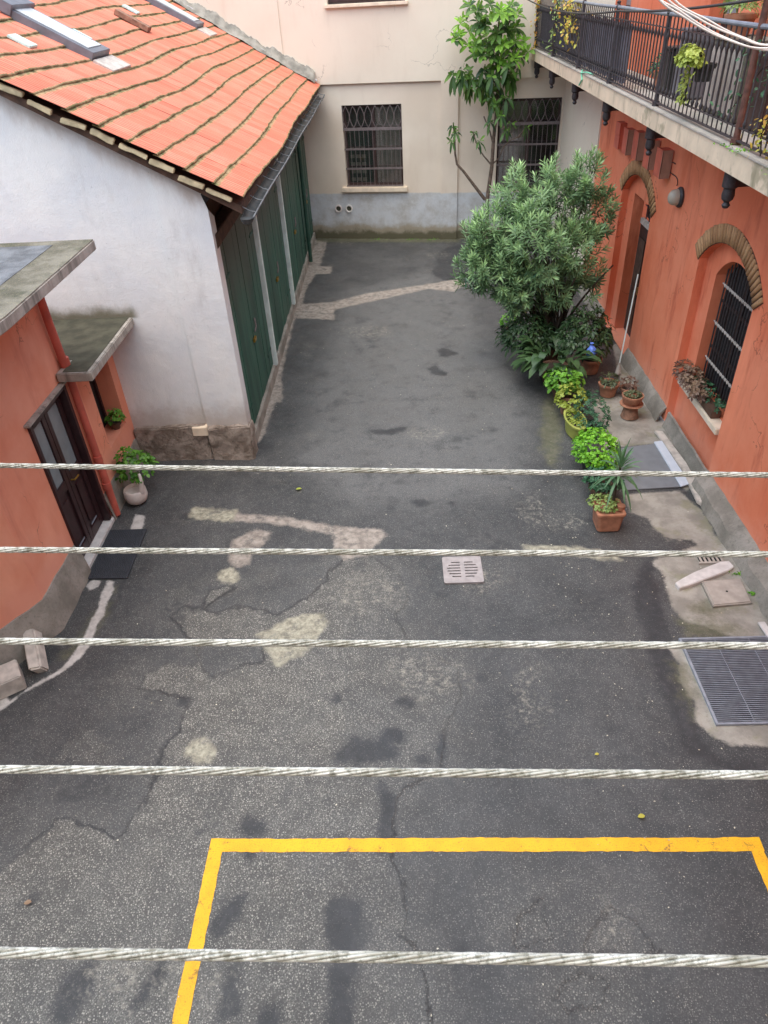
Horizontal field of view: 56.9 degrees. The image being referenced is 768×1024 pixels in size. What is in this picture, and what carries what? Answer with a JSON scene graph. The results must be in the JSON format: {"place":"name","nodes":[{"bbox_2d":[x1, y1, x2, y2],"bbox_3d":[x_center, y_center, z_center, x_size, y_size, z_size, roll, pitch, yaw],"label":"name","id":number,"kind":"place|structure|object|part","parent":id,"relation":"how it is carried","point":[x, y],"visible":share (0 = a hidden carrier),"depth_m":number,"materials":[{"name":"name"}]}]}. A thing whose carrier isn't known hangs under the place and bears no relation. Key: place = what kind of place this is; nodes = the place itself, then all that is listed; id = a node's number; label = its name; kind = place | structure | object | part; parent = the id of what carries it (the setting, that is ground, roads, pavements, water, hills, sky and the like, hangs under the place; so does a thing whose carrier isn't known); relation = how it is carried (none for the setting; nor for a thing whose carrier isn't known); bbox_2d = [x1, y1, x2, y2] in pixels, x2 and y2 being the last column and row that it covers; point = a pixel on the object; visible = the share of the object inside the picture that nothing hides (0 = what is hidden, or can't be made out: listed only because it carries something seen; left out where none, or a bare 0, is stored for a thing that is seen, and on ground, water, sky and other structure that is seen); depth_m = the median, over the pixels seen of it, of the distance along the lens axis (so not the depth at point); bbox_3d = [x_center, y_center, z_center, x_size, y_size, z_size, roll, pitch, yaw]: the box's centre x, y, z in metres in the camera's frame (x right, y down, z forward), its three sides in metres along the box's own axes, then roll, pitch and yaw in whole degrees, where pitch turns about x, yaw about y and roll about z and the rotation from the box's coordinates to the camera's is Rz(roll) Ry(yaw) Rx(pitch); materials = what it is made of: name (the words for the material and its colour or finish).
{"place":"outdoors","nodes":[
{"label":"outdoors","id":0,"kind":"place"},
{"bbox_2d":[0,238,767,1023],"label":"ground","id":1,"kind":"structure","parent":0,"point":[88,860],"depth_m":7.43,"materials":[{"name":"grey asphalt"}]},
{"bbox_2d":[0,659,26,699],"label":"guard stone","id":2,"kind":"object","parent":1,"relation":"on","point":[12,679],"visible":1,"depth_m":7.92,"materials":[{"name":"stone"}]},
{"bbox_2d":[23,629,48,672],"bbox_3d":[-4.067,1.618,8.271,0.190,0.325,0.526,-17,39,-17],"label":"guard stone","id":3,"kind":"object","parent":1,"relation":"on","point":[36,657],"visible":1,"depth_m":8.20,"materials":[{"name":"stone"}]},
{"bbox_2d":[0,239,143,664],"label":"orange house","id":4,"kind":"structure","parent":1,"relation":"on","point":[61,392],"depth_m":8.64,"materials":[{"name":"paint"}]},
{"bbox_2d":[23,382,111,555],"bbox_3d":[-4.143,-0.467,9.336,0.230,2.235,1.250,-2,37,2],"label":"door","id":5,"kind":"structure","parent":4,"relation":"in","point":[54,430],"depth_m":9.36,"materials":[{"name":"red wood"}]},
{"bbox_2d":[89,378,107,427],"bbox_3d":[-4.389,-1.616,10.545,0.070,1.120,0.760,-2,37,2],"label":"window","id":6,"kind":"structure","parent":4,"relation":"in","point":[93,384],"depth_m":10.87,"materials":[{"name":"black wood"}]},
{"bbox_2d":[104,408,125,429],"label":"sill plant","id":7,"kind":"object","parent":4,"relation":"on","point":[114,422],"visible":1,"depth_m":10.92,"materials":[{"name":"green plant"}]},
{"bbox_2d":[88,529,146,578],"bbox_3d":[-3.691,0.569,9.850,0.570,0.026,1.050,-2,37,2],"label":"door mat","id":8,"kind":"object","parent":1,"relation":"on","point":[112,566],"depth_m":9.76,"materials":[{"name":"black rubber"}]},
{"bbox_2d":[112,446,158,504],"bbox_3d":[-3.744,-0.612,10.748,0.699,0.813,0.755,-2,37,2],"label":"white pot plant","id":9,"kind":"object","parent":1,"relation":"on","point":[136,493],"visible":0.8,"depth_m":10.59,"materials":[{"name":"green plant"}]},
{"bbox_2d":[0,0,324,460],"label":"garage building","id":10,"kind":"structure","parent":1,"relation":"on","point":[154,150],"depth_m":10.61,"materials":[{"name":"white paint"}]},
{"bbox_2d":[220,204,272,423],"bbox_3d":[-2.256,-3.328,12.001,0.083,3.077,2.688,-2,37,2],"label":"garage door","id":11,"kind":"structure","parent":10,"relation":"in","point":[238,249],"depth_m":11.89,"materials":[{"name":"green wood"}]},
{"bbox_2d":[254,164,291,350],"bbox_3d":[-2.232,-5.161,14.433,0.083,3.076,3.058,-2,37,2],"label":"garage door","id":12,"kind":"structure","parent":10,"relation":"in","point":[268,219],"depth_m":14.56,"materials":[{"name":"green wood"}]},
{"bbox_2d":[278,135,305,291],"bbox_3d":[-2.206,-7.210,17.153,0.083,3.077,3.308,-2,37,2],"label":"garage door","id":13,"kind":"structure","parent":10,"relation":"in","point":[289,182],"depth_m":17.31,"materials":[{"name":"green wood"}]},
{"bbox_2d":[293,119,312,253],"bbox_3d":[-2.183,-8.968,19.484,0.083,3.074,2.148,-2,37,2],"label":"garage door","id":14,"kind":"structure","parent":10,"relation":"in","point":[310,219],"depth_m":19.51,"materials":[{"name":"green wood"}]},
{"bbox_2d":[442,556,483,583],"bbox_3d":[1.025,0.759,9.251,0.510,0.036,0.510,-2,37,2],"label":"drain grate","id":15,"kind":"object","parent":1,"relation":"on","point":[463,570],"visible":0.99,"depth_m":9.23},
{"bbox_2d":[172,837,767,1023],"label":"parking bay line","id":16,"kind":"object","parent":1,"relation":"on","point":[218,847],"visible":0.99,"depth_m":6.29,"materials":[{"name":"yellow paint"}]},
{"bbox_2d":[445,0,534,242],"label":"loquat tree","id":17,"kind":"object","parent":1,"relation":"on","point":[480,47],"visible":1,"depth_m":17.30,"materials":[{"name":"green plant"}]},
{"bbox_2d":[499,315,517,334],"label":"pot plant","id":18,"kind":"object","parent":1,"relation":"on","point":[501,322],"visible":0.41,"depth_m":14.74,"materials":[{"name":"green plant"}]},
{"bbox_2d":[494,310,555,361],"bbox_3d":[2.756,-3.396,13.698,1.286,1.102,1.150,-2,37,2],"label":"shade plant","id":19,"kind":"object","parent":1,"relation":"on","point":[511,332],"visible":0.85,"depth_m":13.35,"materials":[{"name":"green plant"}]},
{"bbox_2d":[449,142,622,361],"bbox_3d":[2.739,-4.466,12.844,3.136,3.838,2.005,-2,37,2],"label":"oleander shrub","id":20,"kind":"object","parent":1,"relation":"on","point":[524,282],"visible":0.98,"depth_m":12.49,"materials":[{"name":"green plant"}]},
{"bbox_2d":[507,329,603,385],"bbox_3d":[3.142,-2.831,13.120,1.771,0.859,1.791,-2,37,2],"label":"aspidistra","id":21,"kind":"object","parent":1,"relation":"on","point":[535,364],"visible":0.77,"depth_m":12.81,"materials":[{"name":"green plant"}]},
{"bbox_2d":[585,342,595,355],"bbox_3d":[3.750,-2.939,12.844,0.190,0.249,0.187,-32,46,-33],"label":"blue bag","id":22,"kind":"object","parent":21,"relation":"hanging from","point":[591,348],"visible":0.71,"depth_m":12.78,"materials":[{"name":"plastic"}]},
{"bbox_2d":[543,366,585,401],"bbox_3d":[3.197,-2.301,12.604,0.781,0.627,0.863,-2,37,2],"label":"potted herb","id":23,"kind":"object","parent":1,"relation":"on","point":[574,378],"visible":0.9,"depth_m":12.36,"materials":[{"name":"green plant"}]},
{"bbox_2d":[371,143,767,594],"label":"weeds","id":24,"kind":"object","parent":1,"relation":"on","point":[751,592],"visible":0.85,"depth_m":7.41,"materials":[{"name":"green plant"}]},
{"bbox_2d":[554,383,587,414],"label":"potted flowers","id":25,"kind":"object","parent":1,"relation":"on","point":[564,403],"visible":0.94,"depth_m":12.07,"materials":[{"name":"yellow plant"}]},
{"bbox_2d":[563,407,586,438],"bbox_3d":[3.161,-1.464,11.763,0.341,0.305,0.755,-2,37,2],"label":"oval trough","id":26,"kind":"object","parent":1,"relation":"on","point":[572,429],"visible":0.88,"depth_m":11.66,"materials":[{"name":"yellow plastic"}]},
{"bbox_2d":[550,304,614,374],"bbox_3d":[3.727,-3.318,13.377,1.241,1.274,1.193,-2,37,2],"label":"shade plant","id":27,"kind":"object","parent":1,"relation":"on","point":[604,337],"visible":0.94,"depth_m":13.09,"materials":[{"name":"green plant"}]},
{"bbox_2d":[571,389,611,432],"bbox_3d":[3.412,-1.656,11.803,0.655,0.541,1.390,-2,37,2],"label":"potted fern","id":28,"kind":"object","parent":1,"relation":"on","point":[590,415],"visible":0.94,"depth_m":11.59,"materials":[{"name":"green plant"}]},
{"bbox_2d":[571,427,619,469],"bbox_3d":[3.215,-0.931,10.748,0.763,0.669,1.152,-2,37,2],"label":"lime bush","id":29,"kind":"object","parent":1,"relation":"on","point":[588,459],"visible":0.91,"depth_m":10.54,"materials":[{"name":"green plant"}]},
{"bbox_2d":[582,465,624,499],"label":"potted shrub","id":30,"kind":"object","parent":1,"relation":"on","point":[600,487],"visible":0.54,"depth_m":10.14,"materials":[{"name":"green plant"}]},
{"bbox_2d":[598,370,619,397],"bbox_3d":[4.027,-2.285,12.692,0.380,0.418,0.479,-2,37,2],"label":"terracotta pot","id":31,"kind":"object","parent":1,"relation":"on","point":[609,386],"visible":1,"depth_m":12.63,"materials":[{"name":"ceramic"}]},
{"bbox_2d":[585,438,641,531],"bbox_3d":[3.119,-0.406,9.472,0.680,1.373,0.714,-21,40,-22],"label":"dracaena","id":32,"kind":"object","parent":1,"relation":"on","point":[609,513],"visible":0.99,"depth_m":9.55,"materials":[{"name":"plant"}]},
{"bbox_2d":[615,274,638,374],"bbox_3d":[4.490,-3.460,13.130,0.099,1.685,0.686,11,39,19],"label":"broom","id":33,"kind":"object","parent":1,"relation":"on","point":[618,370],"visible":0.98,"depth_m":13.15,"materials":[{"name":"wood"}]},
{"bbox_2d":[618,375,639,395],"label":"potted plant","id":34,"kind":"object","parent":1,"relation":"on","point":[626,386],"visible":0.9,"depth_m":12.60,"materials":[{"name":"plant"}]},
{"bbox_2d":[620,389,643,419],"bbox_3d":[4.199,-1.845,12.029,0.390,0.496,0.390,-2,37,2],"label":"succulent bowl","id":35,"kind":"object","parent":1,"relation":"on","point":[631,403],"visible":1,"depth_m":11.95,"materials":[{"name":"ceramic"}]},
{"bbox_2d":[607,444,679,489],"bbox_3d":[3.989,-0.708,10.953,0.860,0.016,1.249,-2,37,2],"label":"floor mat","id":36,"kind":"object","parent":1,"relation":"on","point":[649,456],"visible":0.66,"depth_m":10.90,"materials":[{"name":"grey rubber"}]},
{"bbox_2d":[654,441,688,486],"bbox_3d":[4.441,-0.759,10.955,0.151,0.024,1.276,-3,37,1],"label":"pale board","id":37,"kind":"object","parent":1,"relation":"on","point":[670,461],"visible":1,"depth_m":10.97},
{"bbox_2d":[578,0,767,620],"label":"orange building","id":38,"kind":"structure","parent":1,"relation":"on","point":[697,261],"depth_m":10.59,"materials":[{"name":"paint"}]},
{"bbox_2d":[614,121,627,148],"bbox_3d":[4.543,-7.242,13.625,0.134,0.440,0.314,-2,37,2],"label":"letter box","id":39,"kind":"object","parent":38,"relation":"attached to","point":[619,132],"visible":0.91,"depth_m":13.55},
{"bbox_2d":[624,0,630,23],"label":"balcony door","id":40,"kind":"structure","parent":38,"relation":"in","point":[628,3],"depth_m":13.74,"materials":[{"name":"grey wood"}]},
{"bbox_2d":[621,127,635,154],"bbox_3d":[4.532,-6.870,13.135,0.146,0.422,0.308,-2,37,2],"label":"letter box","id":41,"kind":"object","parent":38,"relation":"attached to","point":[627,142],"visible":0.87,"depth_m":13.05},
{"bbox_2d":[624,224,647,335],"bbox_3d":[5.043,-4.444,14.006,0.100,2.130,1.080,-2,37,2],"label":"door","id":42,"kind":"structure","parent":38,"relation":"in","point":[643,233],"depth_m":14.08,"materials":[{"name":"brown wood"}]},
{"bbox_2d":[631,130,645,160],"bbox_3d":[4.519,-6.495,12.554,0.156,0.442,0.328,-2,37,2],"label":"letter box","id":43,"kind":"object","parent":38,"relation":"attached to","point":[638,146],"visible":0.86,"depth_m":12.48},
{"bbox_2d":[531,0,767,208],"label":"balcony","id":44,"kind":"structure","parent":38,"relation":"attached to","point":[692,126],"depth_m":9.22,"materials":[{"name":"stone"}]},
{"bbox_2d":[529,0,541,49],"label":"yellow creeper","id":45,"kind":"object","parent":44,"relation":"attached to","point":[535,31],"visible":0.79,"depth_m":17.27,"materials":[{"name":"orange plant"}]},
{"bbox_2d":[542,0,561,53],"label":"green creeper","id":46,"kind":"object","parent":44,"relation":"attached to","point":[555,17],"visible":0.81,"depth_m":15.29,"materials":[{"name":"green plant"}]},
{"bbox_2d":[550,0,592,51],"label":"yellow creeper","id":47,"kind":"object","parent":44,"relation":"attached to","point":[567,24],"visible":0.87,"depth_m":13.70,"materials":[{"name":"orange plant"}]},
{"bbox_2d":[578,69,593,85],"bbox_3d":[3.669,-7.919,12.963,0.120,0.262,0.713,-4,37,-1],"label":"green tie","id":48,"kind":"object","parent":44,"relation":"attached to","point":[582,76],"visible":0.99,"depth_m":12.99,"materials":[{"name":"green plastic"}]},
{"bbox_2d":[541,7,631,83],"bbox_3d":[3.786,-9.431,14.062,0.012,0.840,7.971,-2,37,2],"label":"railing screen","id":49,"kind":"object","parent":44,"relation":"attached to","point":[543,27],"visible":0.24,"depth_m":12.34,"materials":[{"name":"grey plastic"}]},
{"bbox_2d":[528,0,760,14],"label":"black wire","id":50,"kind":"object","parent":44,"relation":"attached to","point":[692,8],"visible":0.94,"depth_m":9.24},
{"bbox_2d":[661,45,679,93],"bbox_3d":[4.276,-6.463,10.364,0.370,0.578,0.370,-2,37,2],"label":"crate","id":51,"kind":"object","parent":44,"relation":"on","point":[675,49],"visible":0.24,"depth_m":10.26,"materials":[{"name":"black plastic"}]},
{"bbox_2d":[674,43,717,106],"bbox_3d":[3.599,-5.187,8.432,0.450,0.650,0.631,-22,41,-23],"label":"railing plant","id":52,"kind":"object","parent":44,"relation":"hanging from","point":[689,55],"visible":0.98,"depth_m":8.26,"materials":[{"name":"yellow plant"}]},
{"bbox_2d":[702,34,767,122],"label":"storage cabinet","id":53,"kind":"object","parent":44,"relation":"on","point":[728,77],"visible":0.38,"depth_m":8.40,"materials":[{"name":"metal"}]},
{"bbox_3d":[4.073,-5.351,8.737,0.014,0.660,0.480,-2,37,2],"label":"door","id":54,"kind":"part","parent":53,"relation":"part of","materials":[{"name":"plastic"}]},
{"bbox_3d":[4.069,-5.044,8.330,0.014,0.660,0.480,-2,37,2],"label":"door","id":55,"kind":"part","parent":53,"relation":"part of","materials":[{"name":"plastic"}]},
{"bbox_2d":[718,0,762,36],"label":"balcony pot","id":56,"kind":"object","parent":53,"relation":"on","point":[750,16],"visible":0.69,"depth_m":8.24,"materials":[{"name":"ceramic"}]},
{"bbox_2d":[708,29,767,123],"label":"green creeper","id":57,"kind":"object","parent":44,"relation":"attached to","point":[740,79],"visible":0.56,"depth_m":7.36,"materials":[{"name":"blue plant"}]},
{"bbox_2d":[740,106,767,158],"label":"yellow creeper","id":58,"kind":"object","parent":44,"relation":"attached to","point":[764,125],"visible":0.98,"depth_m":6.77,"materials":[{"name":"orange plant"}]},
{"bbox_2d":[744,3,767,133],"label":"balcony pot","id":59,"kind":"object","parent":44,"relation":"on","point":[764,108],"visible":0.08,"depth_m":7.70,"materials":[{"name":"ceramic"}]},
{"bbox_2d":[642,139,660,169],"bbox_3d":[4.508,-6.038,11.947,0.166,0.442,0.328,-2,37,2],"label":"letter box","id":60,"kind":"object","parent":38,"relation":"attached to","point":[648,162],"visible":0.56,"depth_m":11.88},
{"bbox_2d":[653,147,674,178],"bbox_3d":[4.493,-5.612,11.391,0.186,0.412,0.328,-2,37,2],"label":"letter box","id":61,"kind":"object","parent":38,"relation":"attached to","point":[663,162],"visible":1,"depth_m":11.30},
{"bbox_2d":[668,187,684,207],"bbox_3d":[4.499,-4.868,10.975,0.200,0.300,0.300,-2,37,2],"label":"wall lamp","id":62,"kind":"object","parent":38,"relation":"attached to","point":[676,197],"visible":1,"depth_m":10.89,"materials":[{"name":"glass"}]},
{"bbox_2d":[672,359,726,418],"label":"window flowers","id":63,"kind":"object","parent":38,"relation":"on","point":[698,386],"visible":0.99,"depth_m":10.45,"materials":[{"name":"brown plant"}]},
{"bbox_2d":[702,263,752,410],"bbox_3d":[4.938,-2.488,9.978,0.141,2.019,1.310,-2,37,2],"label":"window","id":64,"kind":"structure","parent":38,"relation":"in","point":[736,309],"depth_m":10.09,"materials":[{"name":"metal"}]},
{"bbox_2d":[721,0,738,34],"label":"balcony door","id":65,"kind":"structure","parent":38,"relation":"in","point":[734,9],"depth_m":9.65,"materials":[{"name":"grey wood"}]},
{"bbox_2d":[655,431,701,505],"bbox_3d":[4.552,-0.717,10.887,0.189,0.055,2.031,-2,37,2],"label":"stone strip","id":66,"kind":"object","parent":1,"relation":"on","point":[674,453],"visible":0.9,"depth_m":10.96,"materials":[{"name":"stone"}]},
{"bbox_2d":[675,561,733,590],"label":"cement kerb","id":67,"kind":"structure","parent":1,"relation":"on","point":[713,571],"depth_m":8.91,"materials":[{"name":"white concrete"}]},
{"bbox_2d":[697,550,723,564],"bbox_3d":[4.227,0.595,9.215,0.350,0.042,0.250,-2,37,2],"label":"vent grate","id":68,"kind":"object","parent":1,"relation":"on","point":[708,560],"visible":0.47,"depth_m":9.15,"materials":[{"name":"metal"}]},
{"bbox_2d":[678,636,767,725],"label":"floor grating","id":69,"kind":"object","parent":1,"relation":"on","point":[732,685],"visible":0.91,"depth_m":7.63,"materials":[{"name":"grey metal"}]},
{"bbox_2d":[701,578,751,607],"bbox_3d":[4.202,0.987,8.691,0.510,0.048,0.480,-2,37,2],"label":"inspection cover","id":70,"kind":"object","parent":1,"relation":"on","point":[725,593],"visible":1,"depth_m":8.66,"materials":[{"name":"concrete"}]},
{"bbox_2d":[758,622,767,636],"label":"stone strip","id":71,"kind":"object","parent":1,"relation":"on","point":[763,626],"visible":1,"depth_m":8.18,"materials":[{"name":"white stone"}]},
{"bbox_2d":[0,946,767,967],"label":"clothes line","id":72,"kind":"object","parent":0,"point":[448,957],"visible":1,"depth_m":0.33,"materials":[{"name":"metal"}]},
{"bbox_2d":[0,765,767,779],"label":"clothes line","id":73,"kind":"object","parent":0,"point":[414,772],"visible":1,"depth_m":0.41,"materials":[{"name":"metal"}]},
{"bbox_2d":[0,638,767,649],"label":"clothes line","id":74,"kind":"object","parent":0,"point":[406,643],"visible":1,"depth_m":0.48,"materials":[{"name":"metal"}]},
{"bbox_2d":[0,547,767,557],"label":"clothes line","id":75,"kind":"object","parent":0,"point":[463,552],"visible":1,"depth_m":0.56,"materials":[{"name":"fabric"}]},
{"bbox_2d":[0,463,767,477],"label":"clothes line","id":76,"kind":"object","parent":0,"point":[413,470],"visible":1,"depth_m":0.65,"materials":[{"name":"fabric"}]},
{"bbox_2d":[173,0,615,267],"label":"cream building","id":77,"kind":"structure","parent":0,"point":[380,158],"depth_m":18.96,"materials":[{"name":"paint"}]},
{"bbox_2d":[341,104,403,186],"bbox_3d":[-0.282,-10.231,19.836,1.646,2.060,0.255,4,37,9],"label":"window","id":78,"kind":"structure","parent":77,"relation":"in","point":[373,133],"depth_m":19.85,"materials":[{"name":"grey metal"}]},
{"bbox_2d":[495,97,561,189],"bbox_3d":[3.879,-9.939,19.199,1.620,2.230,0.285,4,37,9],"label":"window","id":79,"kind":"structure","parent":77,"relation":"in","point":[544,114],"depth_m":19.10,"materials":[{"name":"grey metal"}]},
{"bbox_2d":[647,53,660,89],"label":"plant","id":80,"kind":"object","parent":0,"point":[654,69],"visible":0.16,"depth_m":10.67,"materials":[{"name":"plant"}]},
{"bbox_2d":[671,26,714,99],"bbox_3d":[4.265,-6.202,9.810,0.370,0.828,0.320,-2,37,2],"label":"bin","id":81,"kind":"object","parent":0,"point":[692,68],"visible":0.27,"depth_m":9.77,"materials":[{"name":"black plastic"}]},
{"bbox_2d":[658,0,767,48],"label":"aerial cable","id":82,"kind":"object","parent":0,"point":[697,25],"visible":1,"depth_m":3.80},
{"bbox_2d":[662,0,767,50],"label":"aerial cable","id":83,"kind":"object","parent":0,"point":[683,13],"visible":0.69,"depth_m":3.81,"materials":[{"name":"white plastic"}]},
{"bbox_2d":[667,0,767,46],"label":"aerial cable","id":84,"kind":"object","parent":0,"point":[711,25],"visible":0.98,"depth_m":3.87,"materials":[{"name":"white plastic"}]},
{"bbox_2d":[674,0,761,43],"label":"aerial cable","id":85,"kind":"object","parent":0,"point":[698,15],"visible":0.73,"depth_m":3.89,"materials":[{"name":"white plastic"}]}
]}

